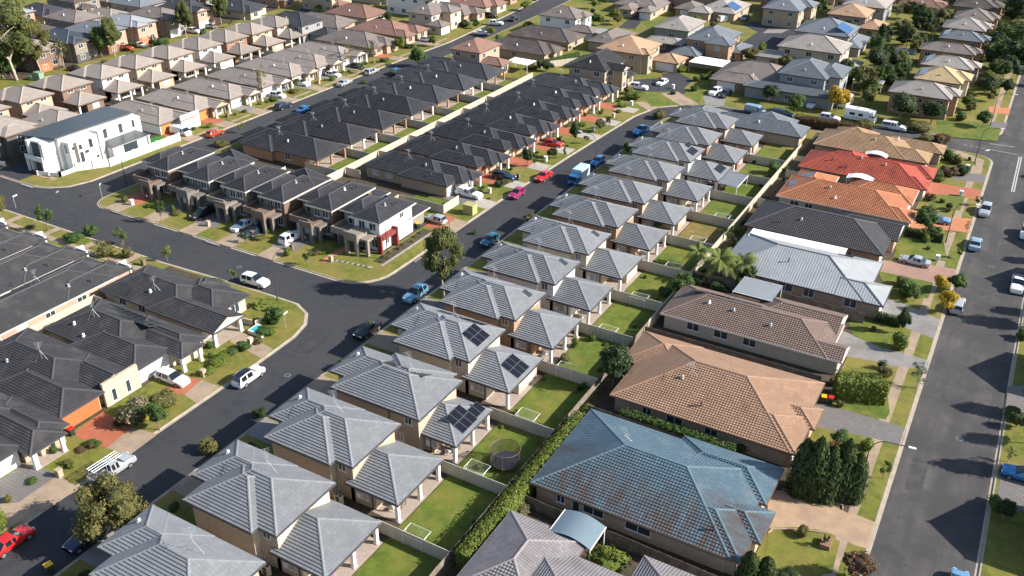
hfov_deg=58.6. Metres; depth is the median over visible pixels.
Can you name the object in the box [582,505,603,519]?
window
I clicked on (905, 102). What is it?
tree
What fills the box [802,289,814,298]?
window
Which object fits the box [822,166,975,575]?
path
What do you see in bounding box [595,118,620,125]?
driveway
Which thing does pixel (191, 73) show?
window
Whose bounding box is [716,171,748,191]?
pergola
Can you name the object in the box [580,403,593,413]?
shrub
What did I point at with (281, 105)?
parked car
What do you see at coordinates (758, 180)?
fence
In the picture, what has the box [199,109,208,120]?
garage door
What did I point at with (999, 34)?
tree
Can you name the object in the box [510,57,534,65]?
patio cover
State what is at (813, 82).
window
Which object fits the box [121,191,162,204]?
driveway
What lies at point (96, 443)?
shrub
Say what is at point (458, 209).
lawn
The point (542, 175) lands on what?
parked car
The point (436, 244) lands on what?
gum tree
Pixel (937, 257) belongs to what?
letterbox
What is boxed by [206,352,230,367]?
shrub
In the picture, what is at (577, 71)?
window
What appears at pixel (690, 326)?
window
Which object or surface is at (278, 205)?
window
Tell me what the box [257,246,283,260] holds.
driveway
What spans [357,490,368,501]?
window
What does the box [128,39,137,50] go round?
tree
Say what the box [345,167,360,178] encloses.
fence
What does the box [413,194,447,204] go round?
lawn
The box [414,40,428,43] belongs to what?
driveway
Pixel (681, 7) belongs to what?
two storey house
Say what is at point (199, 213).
parked car
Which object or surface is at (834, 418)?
driveway
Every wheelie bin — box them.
[42,560,54,573]
[65,426,75,435]
[415,222,419,228]
[821,394,826,403]
[828,394,833,404]
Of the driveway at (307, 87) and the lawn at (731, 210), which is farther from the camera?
the driveway at (307, 87)
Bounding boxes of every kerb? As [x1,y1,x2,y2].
[0,0,537,187]
[5,209,307,529]
[54,117,992,575]
[97,0,1023,283]
[974,295,1023,575]
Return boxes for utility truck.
[86,451,136,483]
[455,184,482,199]
[632,124,651,135]
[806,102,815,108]
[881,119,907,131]
[1009,273,1023,294]
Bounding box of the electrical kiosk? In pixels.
[462,201,477,215]
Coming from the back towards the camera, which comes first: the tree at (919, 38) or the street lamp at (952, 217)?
the tree at (919, 38)
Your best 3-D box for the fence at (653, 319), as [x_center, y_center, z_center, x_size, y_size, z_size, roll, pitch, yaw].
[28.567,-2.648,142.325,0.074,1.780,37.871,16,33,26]
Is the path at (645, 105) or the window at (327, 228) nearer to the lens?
the window at (327, 228)
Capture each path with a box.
[4,220,246,303]
[5,215,24,223]
[35,174,57,179]
[43,227,61,235]
[84,240,98,248]
[125,254,142,262]
[196,127,218,135]
[230,114,250,121]
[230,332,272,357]
[294,91,311,97]
[320,247,344,262]
[635,101,659,109]
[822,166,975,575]
[954,150,983,173]
[989,41,1021,122]
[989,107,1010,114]
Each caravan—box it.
[838,93,854,107]
[844,105,876,122]
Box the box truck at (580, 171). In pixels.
[568,163,589,185]
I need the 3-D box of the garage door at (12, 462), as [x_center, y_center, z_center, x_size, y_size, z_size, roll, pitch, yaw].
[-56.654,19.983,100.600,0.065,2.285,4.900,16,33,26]
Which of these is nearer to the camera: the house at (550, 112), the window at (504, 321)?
the window at (504, 321)
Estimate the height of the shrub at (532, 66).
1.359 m
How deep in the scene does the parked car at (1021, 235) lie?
154.70 m
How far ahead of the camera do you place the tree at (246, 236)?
151.39 m
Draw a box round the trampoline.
[490,438,520,474]
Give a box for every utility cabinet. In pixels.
[27,74,34,80]
[33,71,43,79]
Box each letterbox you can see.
[54,467,63,477]
[140,258,146,265]
[199,367,206,377]
[205,220,210,226]
[246,336,253,344]
[328,254,333,261]
[935,254,940,261]
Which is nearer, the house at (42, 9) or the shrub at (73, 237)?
the shrub at (73, 237)
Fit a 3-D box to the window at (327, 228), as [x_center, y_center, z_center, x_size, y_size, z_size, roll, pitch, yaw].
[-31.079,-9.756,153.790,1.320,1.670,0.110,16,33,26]
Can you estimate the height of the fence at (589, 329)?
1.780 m
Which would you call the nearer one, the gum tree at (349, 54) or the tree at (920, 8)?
the gum tree at (349, 54)
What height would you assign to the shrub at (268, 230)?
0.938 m
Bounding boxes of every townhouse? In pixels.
[132,146,217,200]
[168,148,263,211]
[206,164,290,222]
[242,167,331,233]
[289,180,390,243]
[331,194,429,256]
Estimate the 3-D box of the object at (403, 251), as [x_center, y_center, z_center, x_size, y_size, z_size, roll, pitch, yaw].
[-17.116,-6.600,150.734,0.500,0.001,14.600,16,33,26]
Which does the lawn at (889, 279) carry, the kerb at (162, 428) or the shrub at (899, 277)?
the shrub at (899, 277)
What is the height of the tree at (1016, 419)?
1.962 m
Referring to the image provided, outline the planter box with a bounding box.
[819,535,832,550]
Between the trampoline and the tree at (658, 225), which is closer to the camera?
the trampoline
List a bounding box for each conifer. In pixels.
[734,549,760,575]
[757,556,777,575]
[783,437,816,499]
[798,435,830,504]
[813,444,843,506]
[823,438,857,504]
[843,451,870,506]
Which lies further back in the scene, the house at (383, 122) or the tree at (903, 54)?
the tree at (903, 54)
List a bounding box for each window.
[16,323,27,332]
[17,136,24,140]
[20,145,26,152]
[45,309,55,317]
[77,294,86,301]
[80,151,85,161]
[88,138,93,147]
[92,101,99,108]
[102,129,107,138]
[111,387,118,401]
[118,123,123,132]
[119,299,126,306]
[121,91,128,97]
[123,140,137,151]
[125,379,132,393]
[138,306,145,313]
[154,169,160,176]
[160,170,166,178]
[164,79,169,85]
[164,184,170,193]
[186,71,193,76]
[200,181,206,189]
[229,189,235,197]
[230,303,239,311]
[236,191,243,199]
[240,206,246,215]
[262,532,271,540]
[267,200,273,206]
[274,202,280,209]
[278,217,283,225]
[285,154,290,160]
[287,563,296,572]
[314,208,320,217]
[322,210,328,218]
[325,226,330,234]
[338,464,346,472]
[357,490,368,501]
[358,220,364,227]
[369,223,375,231]
[372,168,378,175]
[372,239,376,248]
[385,171,392,178]
[396,430,404,442]
[404,417,411,425]
[426,438,437,448]
[455,359,461,367]
[474,383,483,393]
[501,318,508,326]
[515,339,525,349]
[525,371,532,383]
[541,283,547,290]
[555,303,564,312]
[556,495,564,504]
[574,68,579,73]
[575,253,580,260]
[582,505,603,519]
[590,272,598,281]
[605,226,610,233]
[617,244,625,251]
[624,521,650,538]
[642,407,651,416]
[645,220,653,226]
[665,415,682,427]
[668,197,675,203]
[686,322,698,332]
[689,177,696,182]
[704,427,717,438]
[713,330,727,340]
[742,338,755,348]
[778,282,792,292]
[784,95,790,99]
[786,76,792,81]
[790,200,798,205]
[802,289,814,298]
[804,203,812,208]
[810,80,816,85]
[843,299,856,308]
[849,112,875,117]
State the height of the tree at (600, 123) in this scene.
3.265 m
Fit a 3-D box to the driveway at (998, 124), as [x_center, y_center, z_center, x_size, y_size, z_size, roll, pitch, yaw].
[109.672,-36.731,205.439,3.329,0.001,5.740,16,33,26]
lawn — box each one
[150,136,163,142]
[327,157,358,169]
[354,539,439,575]
[362,141,390,152]
[392,127,418,137]
[399,476,497,549]
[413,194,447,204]
[422,114,445,123]
[424,210,440,222]
[447,204,482,217]
[448,101,469,109]
[459,426,542,485]
[466,90,491,102]
[486,80,513,90]
[509,374,589,428]
[555,335,616,378]
[593,301,654,337]
[625,271,673,302]
[640,15,669,27]
[644,93,678,106]
[653,245,705,271]
[679,221,725,244]
[686,88,703,103]
[701,199,746,220]
[722,182,763,198]
[740,163,774,178]
[756,147,792,160]
[765,529,839,575]
[827,397,889,418]
[844,363,879,377]
[848,320,893,348]
[879,271,932,297]
[896,238,946,260]
[931,195,964,210]
[936,120,1000,140]
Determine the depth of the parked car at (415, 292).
135.56 m
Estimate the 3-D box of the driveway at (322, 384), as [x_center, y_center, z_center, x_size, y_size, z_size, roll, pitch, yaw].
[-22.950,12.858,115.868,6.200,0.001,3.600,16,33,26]
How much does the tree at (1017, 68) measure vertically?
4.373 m
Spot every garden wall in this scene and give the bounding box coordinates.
[36,167,75,176]
[74,133,180,170]
[242,317,268,325]
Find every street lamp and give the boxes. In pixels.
[97,145,126,184]
[272,244,289,300]
[385,219,407,258]
[579,131,596,172]
[867,441,915,458]
[945,203,980,242]
[974,128,1003,162]
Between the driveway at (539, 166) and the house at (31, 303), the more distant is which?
the driveway at (539, 166)
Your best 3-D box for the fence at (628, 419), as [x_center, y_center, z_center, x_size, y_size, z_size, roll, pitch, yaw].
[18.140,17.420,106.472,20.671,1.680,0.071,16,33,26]
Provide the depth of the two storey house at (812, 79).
220.66 m
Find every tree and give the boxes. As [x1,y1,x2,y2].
[0,0,38,79]
[0,26,18,77]
[0,57,13,78]
[0,194,4,217]
[1,58,15,77]
[4,51,25,71]
[24,17,51,70]
[33,204,53,230]
[52,34,66,66]
[68,469,150,543]
[88,26,105,57]
[99,15,122,56]
[112,226,127,244]
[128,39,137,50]
[143,401,168,430]
[149,36,156,46]
[154,199,165,221]
[161,244,170,260]
[173,0,193,36]
[199,28,206,34]
[210,0,227,24]
[227,269,236,278]
[240,232,249,242]
[255,64,266,86]
[292,78,299,89]
[301,250,311,265]
[344,43,354,63]
[370,42,377,60]
[383,10,391,19]
[394,36,404,51]
[408,47,427,65]
[420,221,465,297]
[428,35,436,43]
[473,19,479,26]
[485,26,495,36]
[520,0,529,10]
[522,21,533,26]
[522,147,532,160]
[539,59,555,71]
[546,148,557,157]
[569,120,580,137]
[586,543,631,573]
[591,0,597,6]
[591,12,598,22]
[595,118,606,127]
[596,15,604,25]
[598,343,634,388]
[606,116,610,128]
[609,9,619,20]
[613,14,622,22]
[623,142,630,153]
[650,222,662,228]
[670,272,694,290]
[684,242,711,264]
[698,247,740,277]
[709,20,717,25]
[722,252,758,277]
[725,225,733,242]
[734,277,743,287]
[739,265,758,279]
[740,47,759,59]
[761,84,779,102]
[767,161,780,173]
[777,54,792,66]
[788,93,804,111]
[816,1,821,11]
[823,533,830,541]
[826,85,852,110]
[828,439,841,447]
[830,428,851,447]
[838,58,854,74]
[840,550,879,575]
[845,19,856,24]
[850,66,866,86]
[854,64,881,77]
[854,73,870,92]
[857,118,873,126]
[860,87,876,105]
[864,45,890,67]
[866,83,877,91]
[867,76,879,86]
[870,36,885,47]
[876,64,894,87]
[877,23,892,35]
[880,32,891,42]
[880,460,892,478]
[883,44,896,53]
[884,74,897,88]
[889,50,901,65]
[890,91,917,121]
[892,1,903,19]
[892,20,905,34]
[893,62,906,75]
[895,36,906,45]
[896,22,919,46]
[897,56,913,70]
[897,306,912,330]
[898,50,908,58]
[901,0,920,18]
[901,18,909,23]
[902,63,911,75]
[907,288,919,299]
[909,39,922,54]
[911,13,921,21]
[911,21,919,29]
[911,362,928,388]
[913,3,926,16]
[913,36,923,41]
[914,205,939,230]
[917,10,934,33]
[919,100,948,123]
[920,32,929,41]
[929,19,941,41]
[932,17,944,32]
[933,274,949,291]
[936,8,950,18]
[938,289,960,312]
[947,273,968,290]
[957,248,964,256]
[960,94,977,104]
[965,101,976,112]
[974,76,1001,94]
[975,110,994,126]
[975,195,983,202]
[981,41,998,53]
[983,69,993,75]
[985,48,999,62]
[986,92,995,101]
[987,30,1009,40]
[987,58,1005,74]
[989,35,1003,43]
[992,38,1020,58]
[993,60,1011,75]
[993,498,1018,519]
[994,21,1008,32]
[997,53,1020,76]
[999,78,1014,93]
[1000,22,1023,41]
[1002,0,1009,16]
[1004,8,1017,22]
[1005,0,1023,21]
[1006,446,1016,460]
[1010,413,1023,426]
[1011,63,1023,79]
[1013,45,1023,65]
[1016,42,1023,65]
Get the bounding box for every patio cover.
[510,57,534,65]
[550,509,606,559]
[593,28,607,33]
[732,276,782,301]
[846,173,873,183]
[852,79,884,91]
[865,150,887,158]
[896,48,916,58]
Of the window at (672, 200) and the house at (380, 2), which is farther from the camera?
the house at (380, 2)
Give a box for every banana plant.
[251,299,265,310]
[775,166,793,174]
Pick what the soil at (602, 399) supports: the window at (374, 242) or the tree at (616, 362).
the tree at (616, 362)
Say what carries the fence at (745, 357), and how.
on the verge at (874, 489)
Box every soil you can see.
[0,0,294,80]
[0,44,370,176]
[20,297,242,462]
[164,266,203,279]
[175,195,429,254]
[235,75,615,211]
[258,141,766,575]
[443,132,935,575]
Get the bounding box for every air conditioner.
[261,564,271,575]
[333,493,343,503]
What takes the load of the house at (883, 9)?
on the verge at (348, 272)
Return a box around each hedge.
[153,37,169,46]
[454,409,585,570]
[537,52,579,66]
[619,405,736,451]
[793,113,872,130]
[832,369,889,405]
[874,311,900,327]
[880,70,905,85]
[904,226,943,242]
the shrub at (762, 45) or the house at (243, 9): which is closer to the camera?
the shrub at (762, 45)
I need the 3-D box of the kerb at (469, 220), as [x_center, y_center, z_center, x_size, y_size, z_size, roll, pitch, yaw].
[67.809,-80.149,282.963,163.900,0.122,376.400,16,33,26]
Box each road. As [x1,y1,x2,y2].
[0,105,996,575]
[26,1,355,86]
[79,0,568,202]
[125,240,149,248]
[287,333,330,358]
[743,26,795,58]
[811,127,1000,160]
[867,75,1023,575]
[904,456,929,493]
[925,386,941,397]
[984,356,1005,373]
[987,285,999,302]
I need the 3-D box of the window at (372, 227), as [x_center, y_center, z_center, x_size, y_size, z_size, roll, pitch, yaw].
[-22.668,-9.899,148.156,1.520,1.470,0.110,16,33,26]
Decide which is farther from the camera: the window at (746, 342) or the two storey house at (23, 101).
the two storey house at (23, 101)
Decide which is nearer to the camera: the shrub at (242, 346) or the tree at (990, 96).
the shrub at (242, 346)
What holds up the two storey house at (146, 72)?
on the verge at (77, 177)
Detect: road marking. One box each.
[1011,157,1019,191]
[1013,157,1021,191]
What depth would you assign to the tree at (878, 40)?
255.13 m
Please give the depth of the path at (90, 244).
151.50 m
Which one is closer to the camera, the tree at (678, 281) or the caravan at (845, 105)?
the tree at (678, 281)
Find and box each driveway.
[0,163,41,179]
[0,465,55,503]
[0,477,78,532]
[75,412,130,447]
[79,535,109,567]
[105,201,134,211]
[107,428,156,453]
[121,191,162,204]
[141,212,171,223]
[161,201,196,215]
[163,132,182,137]
[167,377,200,394]
[171,470,202,496]
[179,223,209,235]
[181,134,201,141]
[184,380,219,403]
[195,212,238,227]
[200,117,224,124]
[215,121,236,127]
[215,234,245,247]
[232,226,275,238]
[233,105,255,111]
[244,417,278,444]
[248,108,268,114]
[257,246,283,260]
[272,233,317,251]
[279,97,298,101]
[293,84,315,88]
[304,375,337,398]
[309,86,326,90]
[335,76,352,80]
[365,331,398,353]
[375,54,393,57]
[389,56,403,60]
[412,297,444,309]
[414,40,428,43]
[425,42,440,45]
[425,214,455,227]
[441,219,467,231]
[443,193,476,203]
[449,255,472,274]
[453,268,485,276]
[475,198,497,208]
[476,174,500,184]
[503,157,533,167]
[503,181,525,188]
[527,162,551,170]
[528,141,555,150]
[552,127,572,135]
[556,147,574,153]
[574,114,600,122]
[577,132,601,139]
[595,102,618,109]
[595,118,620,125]
[615,107,638,112]
[619,15,642,28]
[633,78,685,93]
[642,131,652,135]
[662,72,692,91]
[662,92,697,105]
[703,94,725,105]
[742,21,772,31]
[763,29,788,32]
[768,491,875,548]
[815,404,906,444]
[837,331,928,368]
[880,260,956,283]
[880,299,940,337]
[909,214,971,232]
[924,182,980,198]
[952,173,985,182]
[990,122,1007,128]
[997,464,1023,511]
[1004,385,1023,420]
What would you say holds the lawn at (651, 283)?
on the verge at (874, 489)
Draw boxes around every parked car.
[0,523,35,558]
[62,525,105,554]
[66,65,81,70]
[120,44,133,50]
[132,41,147,47]
[154,366,190,387]
[169,124,191,136]
[186,27,198,33]
[189,204,215,220]
[205,23,216,28]
[205,129,224,137]
[230,217,253,232]
[230,364,264,388]
[239,271,269,288]
[243,223,267,237]
[269,90,285,98]
[274,101,292,110]
[277,230,300,244]
[295,105,311,113]
[297,78,309,86]
[325,70,340,77]
[336,79,351,86]
[347,62,364,67]
[352,318,381,340]
[364,67,379,74]
[402,282,428,303]
[420,36,429,41]
[424,213,447,224]
[473,29,488,35]
[480,232,499,247]
[485,12,497,18]
[488,19,503,25]
[492,169,516,181]
[508,15,519,21]
[508,186,525,199]
[535,170,552,181]
[543,138,562,147]
[590,155,605,166]
[629,81,648,90]
[656,78,667,85]
[708,86,721,95]
[717,15,727,21]
[718,88,731,98]
[740,14,749,20]
[744,103,765,112]
[771,107,794,117]
[819,112,840,120]
[898,254,931,267]
[937,214,950,224]
[949,297,965,314]
[949,567,969,575]
[968,236,982,251]
[978,201,992,217]
[1000,463,1023,481]
[1018,223,1023,238]
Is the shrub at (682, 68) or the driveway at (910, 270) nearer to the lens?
the driveway at (910, 270)
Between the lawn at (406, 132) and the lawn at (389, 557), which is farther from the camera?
the lawn at (406, 132)
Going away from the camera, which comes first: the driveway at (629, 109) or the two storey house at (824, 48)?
the driveway at (629, 109)
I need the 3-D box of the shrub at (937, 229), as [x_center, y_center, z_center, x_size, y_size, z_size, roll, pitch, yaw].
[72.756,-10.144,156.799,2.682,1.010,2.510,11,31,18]
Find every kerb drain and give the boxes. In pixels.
[20,183,34,187]
[206,241,219,246]
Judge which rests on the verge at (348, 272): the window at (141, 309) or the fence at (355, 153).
the fence at (355, 153)
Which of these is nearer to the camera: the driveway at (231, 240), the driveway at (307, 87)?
the driveway at (231, 240)
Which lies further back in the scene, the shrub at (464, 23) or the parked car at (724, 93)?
the shrub at (464, 23)
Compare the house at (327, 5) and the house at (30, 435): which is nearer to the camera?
the house at (30, 435)
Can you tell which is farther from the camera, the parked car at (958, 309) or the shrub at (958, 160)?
the shrub at (958, 160)
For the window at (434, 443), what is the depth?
104.37 m
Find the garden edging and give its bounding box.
[768,528,823,533]
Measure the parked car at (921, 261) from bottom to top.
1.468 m
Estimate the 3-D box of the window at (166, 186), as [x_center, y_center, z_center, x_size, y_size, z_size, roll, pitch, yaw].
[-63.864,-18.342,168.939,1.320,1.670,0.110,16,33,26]
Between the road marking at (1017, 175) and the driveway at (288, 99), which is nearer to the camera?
the road marking at (1017, 175)
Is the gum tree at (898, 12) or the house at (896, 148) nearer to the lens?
the house at (896, 148)
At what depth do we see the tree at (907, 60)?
235.13 m
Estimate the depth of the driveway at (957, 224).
159.04 m
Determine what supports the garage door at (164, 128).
in the house at (157, 119)
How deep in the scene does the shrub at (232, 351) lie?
122.38 m
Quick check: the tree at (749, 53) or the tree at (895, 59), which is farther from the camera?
the tree at (749, 53)
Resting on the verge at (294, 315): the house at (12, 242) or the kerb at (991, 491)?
the house at (12, 242)
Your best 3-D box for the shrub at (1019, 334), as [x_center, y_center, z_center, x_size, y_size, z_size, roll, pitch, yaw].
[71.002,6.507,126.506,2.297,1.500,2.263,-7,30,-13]
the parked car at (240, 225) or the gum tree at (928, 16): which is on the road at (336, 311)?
the parked car at (240, 225)
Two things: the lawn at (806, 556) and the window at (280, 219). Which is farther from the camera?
the window at (280, 219)
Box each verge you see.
[0,0,533,186]
[0,210,304,535]
[58,117,990,575]
[100,0,1023,280]
[980,318,1023,575]
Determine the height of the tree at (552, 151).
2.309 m
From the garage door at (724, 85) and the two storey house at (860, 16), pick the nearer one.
the garage door at (724, 85)
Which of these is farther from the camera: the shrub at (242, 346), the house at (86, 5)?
the house at (86, 5)
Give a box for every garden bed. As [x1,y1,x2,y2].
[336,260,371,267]
[373,228,430,262]
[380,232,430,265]
[779,480,849,512]
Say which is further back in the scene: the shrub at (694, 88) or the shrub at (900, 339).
the shrub at (694, 88)
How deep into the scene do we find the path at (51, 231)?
155.78 m
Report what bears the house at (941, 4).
on the verge at (348, 272)
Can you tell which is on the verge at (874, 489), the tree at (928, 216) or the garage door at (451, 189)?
the tree at (928, 216)
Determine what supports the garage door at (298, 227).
in the townhouse at (319, 213)
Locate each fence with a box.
[29,294,95,332]
[110,98,121,104]
[147,87,158,92]
[181,76,191,81]
[211,67,221,72]
[238,58,249,63]
[264,50,273,55]
[305,162,336,174]
[327,121,436,180]
[339,148,370,158]
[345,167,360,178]
[371,133,401,142]
[377,519,448,559]
[400,119,429,128]
[400,194,443,213]
[427,106,455,114]
[429,322,647,575]
[437,72,532,121]
[440,461,505,493]
[443,195,458,212]
[453,93,481,101]
[477,82,503,90]
[490,407,553,437]
[524,495,715,575]
[537,361,597,386]
[550,57,580,65]
[578,322,632,345]
[587,405,682,438]
[610,289,662,310]
[637,260,689,277]
[645,326,821,380]
[648,222,733,326]
[662,234,712,251]
[686,210,733,227]
[690,62,724,69]
[693,270,864,322]
[706,189,752,205]
[732,171,769,185]
[733,143,801,228]
[743,154,784,165]
[757,198,764,206]
[785,169,797,177]
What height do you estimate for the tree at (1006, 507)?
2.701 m
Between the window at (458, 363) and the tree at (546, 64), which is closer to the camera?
the window at (458, 363)
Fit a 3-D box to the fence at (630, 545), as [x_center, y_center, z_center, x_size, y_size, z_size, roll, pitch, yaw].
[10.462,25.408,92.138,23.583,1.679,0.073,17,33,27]
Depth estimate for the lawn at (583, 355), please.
122.39 m
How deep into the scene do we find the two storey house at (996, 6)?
291.88 m
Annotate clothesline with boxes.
[401,523,430,545]
[463,459,490,475]
[555,361,576,378]
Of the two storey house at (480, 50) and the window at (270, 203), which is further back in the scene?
the two storey house at (480, 50)
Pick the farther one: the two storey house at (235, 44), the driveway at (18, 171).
the two storey house at (235, 44)
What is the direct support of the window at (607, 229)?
in the two storey house at (628, 235)
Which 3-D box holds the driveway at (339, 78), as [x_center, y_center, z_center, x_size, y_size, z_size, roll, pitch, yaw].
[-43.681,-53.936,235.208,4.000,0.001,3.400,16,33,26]
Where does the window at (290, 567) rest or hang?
in the two storey house at (290, 518)
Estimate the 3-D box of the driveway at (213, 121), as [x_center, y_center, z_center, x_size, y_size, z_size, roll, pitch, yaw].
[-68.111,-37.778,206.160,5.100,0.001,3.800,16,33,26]
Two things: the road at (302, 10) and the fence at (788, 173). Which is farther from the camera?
the road at (302, 10)
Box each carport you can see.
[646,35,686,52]
[688,56,729,70]
[748,228,847,253]
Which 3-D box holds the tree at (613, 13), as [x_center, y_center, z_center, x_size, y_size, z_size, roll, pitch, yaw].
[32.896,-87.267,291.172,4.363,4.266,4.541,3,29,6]
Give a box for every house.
[0,4,35,25]
[0,85,68,118]
[0,104,11,115]
[0,115,38,159]
[0,218,8,228]
[0,227,47,259]
[0,241,89,295]
[0,256,132,340]
[0,327,141,425]
[0,391,69,477]
[15,39,62,72]
[17,106,150,171]
[22,108,79,127]
[25,2,65,23]
[26,73,106,113]
[31,27,98,62]
[32,24,55,38]
[41,8,104,27]
[42,298,207,382]
[47,0,100,11]
[64,20,127,54]
[66,63,143,100]
[88,504,266,575]
[89,7,128,16]
[96,12,157,43]
[98,264,249,347]
[99,0,112,8]
[101,53,176,90]
[108,0,166,12]
[109,99,200,134]
[126,5,186,37]
[135,88,230,120]
[136,44,207,79]
[157,0,214,29]
[169,36,235,70]
[171,77,263,108]
[182,440,382,575]
[196,0,212,4]
[197,28,261,61]
[204,66,292,96]
[215,0,267,19]
[225,21,285,53]
[234,57,321,85]
[237,126,347,166]
[250,0,298,8]
[250,15,308,46]
[262,49,345,76]
[263,387,443,523]
[272,112,378,150]
[275,11,336,42]
[288,41,367,67]
[302,0,351,11]
[305,11,356,29]
[306,99,408,134]
[314,28,397,55]
[324,3,388,24]
[330,346,492,464]
[336,86,435,120]
[347,18,429,43]
[351,0,386,4]
[362,149,482,196]
[365,75,460,109]
[387,0,448,14]
[390,301,543,409]
[392,64,484,95]
[394,131,510,174]
[406,2,462,34]
[417,54,506,85]
[424,118,536,156]
[439,1,486,21]
[439,265,581,363]
[449,0,508,13]
[449,37,512,74]
[452,103,560,141]
[457,510,694,575]
[477,92,581,126]
[481,237,613,324]
[494,36,565,62]
[501,79,601,117]
[504,0,516,4]
[506,24,585,50]
[517,210,642,291]
[522,69,619,101]
[529,409,784,575]
[537,5,598,40]
[549,186,668,261]
[566,48,636,90]
[578,166,691,235]
[586,28,636,50]
[596,34,688,73]
[605,146,712,211]
[609,331,824,467]
[613,0,673,20]
[628,128,731,190]
[648,115,747,171]
[652,15,706,38]
[660,284,849,374]
[668,100,762,154]
[670,25,752,64]
[671,0,716,15]
[687,0,751,21]
[690,105,810,147]
[709,60,788,92]
[721,232,892,317]
[742,58,851,109]
[744,199,905,261]
[754,33,863,75]
[760,0,771,11]
[761,0,819,28]
[775,169,919,233]
[793,17,870,56]
[797,149,937,200]
[812,126,946,165]
[821,0,834,4]
[826,3,889,37]
[834,0,847,6]
[842,0,894,20]
[887,80,962,119]
[898,0,951,15]
[913,66,973,97]
[918,41,983,64]
[920,54,982,84]
[938,29,991,55]
[941,17,994,34]
[952,0,1005,20]
[953,8,1001,32]
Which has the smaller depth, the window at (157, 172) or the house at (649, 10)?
the window at (157, 172)
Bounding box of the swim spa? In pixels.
[248,324,265,337]
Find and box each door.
[0,452,20,477]
[39,62,52,72]
[63,397,100,425]
[76,52,89,62]
[108,44,120,53]
[138,355,168,382]
[139,36,149,43]
[145,187,156,193]
[160,122,171,134]
[170,28,180,37]
[177,196,194,204]
[199,20,208,28]
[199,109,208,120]
[220,208,231,215]
[231,97,241,108]
[251,214,269,225]
[263,86,272,96]
[297,223,316,235]
[338,234,353,246]
[343,57,349,66]
[348,213,353,224]
[441,26,449,34]
[448,183,454,195]
[478,166,484,174]
[572,501,579,511]
[640,12,649,20]
[655,62,673,71]
[680,10,688,15]
[717,81,734,91]
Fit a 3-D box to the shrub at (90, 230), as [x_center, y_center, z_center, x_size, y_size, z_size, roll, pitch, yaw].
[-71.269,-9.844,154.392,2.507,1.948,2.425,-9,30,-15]
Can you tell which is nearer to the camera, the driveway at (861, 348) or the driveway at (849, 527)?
the driveway at (849, 527)
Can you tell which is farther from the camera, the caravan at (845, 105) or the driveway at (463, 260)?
the caravan at (845, 105)
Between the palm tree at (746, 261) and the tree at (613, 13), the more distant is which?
the tree at (613, 13)
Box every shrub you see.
[0,509,8,531]
[4,494,12,502]
[25,224,35,228]
[26,476,37,484]
[50,444,56,453]
[59,457,74,465]
[61,231,83,242]
[66,462,75,468]
[76,445,86,453]
[78,569,90,575]
[83,224,98,235]
[84,439,102,447]
[93,239,117,256]
[112,418,123,425]
[114,395,148,427]
[118,242,134,257]
[121,195,127,202]
[148,388,179,408]
[167,501,179,511]
[171,209,181,215]
[197,436,218,453]
[199,365,215,374]
[206,341,213,348]
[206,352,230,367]
[213,139,229,146]
[225,346,238,355]
[236,341,249,350]
[252,406,266,418]
[253,234,265,240]
[253,337,262,343]
[256,324,272,334]
[262,225,275,232]
[264,306,282,323]
[268,96,277,101]
[268,326,276,334]
[282,248,291,255]
[317,248,327,254]
[380,58,388,61]
[404,43,414,48]
[460,19,469,26]
[476,462,483,468]
[494,180,505,186]
[517,501,531,515]
[527,64,537,69]
[527,212,539,217]
[559,353,569,362]
[571,334,580,346]
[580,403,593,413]
[589,333,595,341]
[617,102,627,107]
[623,87,633,92]
[625,90,644,99]
[652,109,665,117]
[658,286,671,295]
[677,64,686,71]
[690,86,699,90]
[691,274,707,284]
[693,76,699,80]
[699,74,709,78]
[707,279,726,291]
[733,225,747,235]
[735,443,748,453]
[758,42,766,49]
[778,565,798,575]
[796,524,809,538]
[829,376,834,384]
[835,399,844,407]
[860,437,874,450]
[874,358,888,367]
[877,366,894,377]
[891,330,910,349]
[895,275,906,285]
[896,278,922,298]
[906,120,934,131]
[918,133,933,140]
[922,233,932,242]
[924,192,936,200]
[928,227,942,232]
[932,133,952,141]
[932,167,943,176]
[934,176,945,181]
[940,164,959,176]
[941,149,953,159]
[945,203,953,207]
[954,155,961,164]
[955,111,967,120]
[957,164,970,175]
[987,493,1001,508]
[988,75,1005,88]
[1002,405,1023,419]
[1014,327,1023,339]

